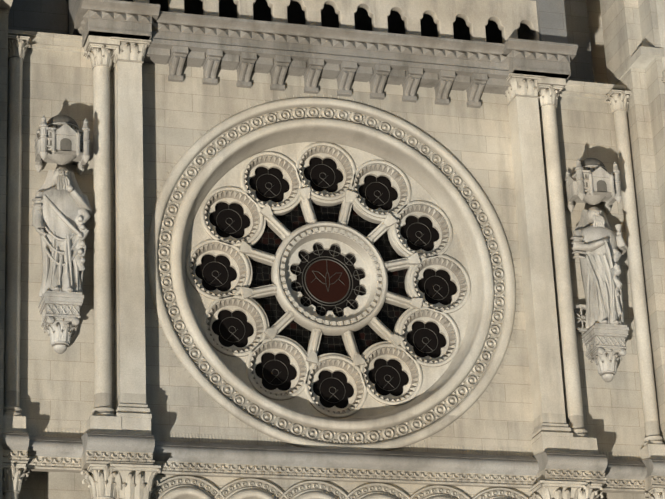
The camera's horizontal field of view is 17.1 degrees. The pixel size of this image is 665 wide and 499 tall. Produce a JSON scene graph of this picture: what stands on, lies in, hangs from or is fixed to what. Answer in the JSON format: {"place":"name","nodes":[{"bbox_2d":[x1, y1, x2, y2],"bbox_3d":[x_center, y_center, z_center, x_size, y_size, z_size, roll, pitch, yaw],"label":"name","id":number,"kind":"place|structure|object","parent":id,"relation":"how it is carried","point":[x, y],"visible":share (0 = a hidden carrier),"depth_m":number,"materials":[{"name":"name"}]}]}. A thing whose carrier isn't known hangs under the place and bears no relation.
{"place":"outdoors","nodes":[
{"label":"outdoors","id":0,"kind":"place"},
{"bbox_2d":[2,0,648,498],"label":"facade","id":1,"kind":"object","parent":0,"point":[52,486],"depth_m":35.91,"materials":[{"name":"stone"}]},
{"bbox_2d":[8,0,593,82],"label":"wall","id":2,"kind":"structure","parent":1,"relation":"on","point":[47,16],"depth_m":39.89,"materials":[{"name":"stone"}]},
{"bbox_2d":[66,0,567,43],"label":"gallery","id":3,"kind":"object","parent":1,"relation":"attached to","point":[551,21],"visible":0.17,"depth_m":40.68,"materials":[{"name":"stone"}]},
{"bbox_2d":[133,0,538,43],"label":"arcade wall","id":4,"kind":"structure","parent":3,"relation":"on","point":[508,17],"depth_m":39.88,"materials":[{"name":"stone"}]},
{"bbox_2d":[3,49,645,460],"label":"bay walls","id":5,"kind":"structure","parent":1,"relation":"attached to","point":[57,389],"depth_m":37.80,"materials":[{"name":"stone"}]},
{"bbox_2d":[38,293,83,353],"bbox_3d":[-4.411,1.249,35.973,0.663,0.901,0.603,4,-23,-16],"label":"corbel","id":6,"kind":"object","parent":5,"relation":"attached to","point":[60,315],"visible":1,"depth_m":35.83,"materials":[{"name":"stone"}]},
{"bbox_2d":[32,167,91,296],"bbox_3d":[-4.456,-0.294,36.508,0.994,2.361,0.568,4,-23,-16],"label":"statue","id":7,"kind":"object","parent":6,"relation":"on","point":[61,211],"visible":0.96,"depth_m":36.32,"materials":[{"name":"stone"}]},
{"bbox_2d":[34,115,89,175],"bbox_3d":[-4.516,-1.816,37.078,0.858,0.975,0.780,4,-23,-16],"label":"canopy","id":8,"kind":"object","parent":5,"relation":"attached to","point":[61,139],"visible":1,"depth_m":36.84,"materials":[{"name":"stone"}]},
{"bbox_2d":[564,158,621,214],"bbox_3d":[4.668,-1.201,39.661,0.858,0.975,0.780,4,-23,-16],"label":"canopy","id":9,"kind":"object","parent":5,"relation":"attached to","point":[591,181],"visible":1,"depth_m":39.43,"materials":[{"name":"stone"}]},
{"bbox_2d":[581,325,628,381],"bbox_3d":[4.773,1.864,38.557,0.663,0.901,0.603,4,-23,-16],"label":"corbel","id":10,"kind":"object","parent":5,"relation":"attached to","point":[606,347],"visible":1,"depth_m":38.42,"materials":[{"name":"stone"}]},
{"bbox_2d":[570,207,626,332],"bbox_3d":[4.675,0.307,39.052,1.139,2.361,0.619,4,-23,-16],"label":"statue","id":11,"kind":"object","parent":10,"relation":"on","point":[598,243],"visible":0.96,"depth_m":38.90,"materials":[{"name":"stone"}]},
{"bbox_2d":[0,0,664,498],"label":"wall buttresses","id":12,"kind":"structure","parent":1,"relation":"attached to","point":[634,54],"depth_m":39.97,"materials":[{"name":"stone"}]},
{"bbox_2d":[3,35,151,434],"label":"columns","id":13,"kind":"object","parent":12,"relation":"attached to","point":[124,58],"visible":0.96,"depth_m":36.62,"materials":[{"name":"stone"}]},
{"bbox_2d":[74,0,577,107],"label":"cornice modillions","id":14,"kind":"object","parent":12,"relation":"attached to","point":[279,51],"visible":0.98,"depth_m":39.06,"materials":[{"name":"stone"}]},
{"bbox_2d":[505,73,664,459],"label":"columns","id":15,"kind":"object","parent":12,"relation":"attached to","point":[528,97],"visible":0.96,"depth_m":38.89,"materials":[{"name":"stone"}]},
{"bbox_2d":[656,0,664,82],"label":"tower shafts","id":16,"kind":"object","parent":12,"relation":"attached to","point":[660,5],"visible":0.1,"depth_m":40.66,"materials":[{"name":"stone"}]},
{"bbox_2d":[2,463,664,498],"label":"column capital","id":17,"kind":"object","parent":1,"relation":"attached to","point":[120,481],"visible":0.96,"depth_m":35.09,"materials":[{"name":"stone"}]},
{"bbox_2d":[142,63,533,456],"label":"wall","id":18,"kind":"structure","parent":1,"relation":"attached to","point":[178,117],"depth_m":38.30,"materials":[{"name":"stone"}]},
{"bbox_2d":[186,142,470,418],"bbox_3d":[-0.052,0.502,38.344,5.196,5.196,0.140,4,-23,-16],"label":"window tracery","id":19,"kind":"object","parent":18,"relation":"in","point":[236,366],"visible":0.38,"depth_m":38.23,"materials":[{"name":"beige stone"}]},
{"bbox_2d":[195,157,456,407],"bbox_3d":[-0.087,0.550,38.458,5.220,5.220,0.003,4,-23,-16],"label":"window glass","id":20,"kind":"object","parent":19,"relation":"in","point":[387,370],"depth_m":38.44,"materials":[{"name":"black glass"}]},
{"bbox_2d":[202,163,448,402],"bbox_3d":[-0.087,0.486,38.475,4.450,4.580,0.024,4,-23,-16],"label":"window ironwork","id":21,"kind":"object","parent":20,"relation":"attached to","point":[334,251],"visible":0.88,"depth_m":38.46,"materials":[{"name":"black metal"}]},
{"bbox_2d":[306,260,348,301],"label":"glass pane","id":22,"kind":"structure","parent":20,"relation":"in","point":[337,291],"depth_m":38.45,"materials":[{"name":"brown glass"}]},
{"bbox_2d":[193,153,459,410],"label":"rose foils","id":23,"kind":"object","parent":19,"relation":"in","point":[346,249],"visible":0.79,"depth_m":38.39,"materials":[{"name":"beige stone"}]},
{"bbox_2d":[191,146,466,413],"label":"circular window surrounds","id":24,"kind":"object","parent":19,"relation":"attached to","point":[292,353],"visible":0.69,"depth_m":38.37,"materials":[{"name":"beige stone"}]},
{"bbox_2d":[144,94,518,450],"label":"rose mouldings","id":25,"kind":"object","parent":18,"relation":"attached to","point":[430,178],"visible":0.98,"depth_m":38.23,"materials":[{"name":"beige stone"}]},
{"bbox_2d":[158,107,504,443],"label":"rose rosettes","id":26,"kind":"object","parent":25,"relation":"attached to","point":[253,409],"visible":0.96,"depth_m":37.90,"materials":[{"name":"beige stone"}]},
{"bbox_2d":[153,475,532,498],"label":"arcade wall","id":27,"kind":"structure","parent":0,"point":[347,488],"depth_m":36.53,"materials":[{"name":"beige stone"}]},
{"bbox_2d":[150,476,527,498],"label":"arch moldings","id":28,"kind":"structure","parent":27,"relation":"attached to","point":[184,487],"depth_m":36.19,"materials":[{"name":"beige stone"}]},
{"bbox_3d":[0.120,8.099,35.925,6.800,8.100,1.200,4,-23,-16],"label":"arcade","id":29,"kind":"object","parent":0,"visible":0},
{"bbox_2d":[3,427,664,493],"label":"string course","id":30,"kind":"object","parent":29,"relation":"attached to","point":[89,457],"visible":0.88,"depth_m":36.48,"materials":[{"name":"beige stone"}]},
{"bbox_2d":[2,432,664,479],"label":"ledge","id":31,"kind":"object","parent":30,"relation":"attached to","point":[534,465],"visible":0.88,"depth_m":36.46,"materials":[{"name":"beige stone"}]}
]}

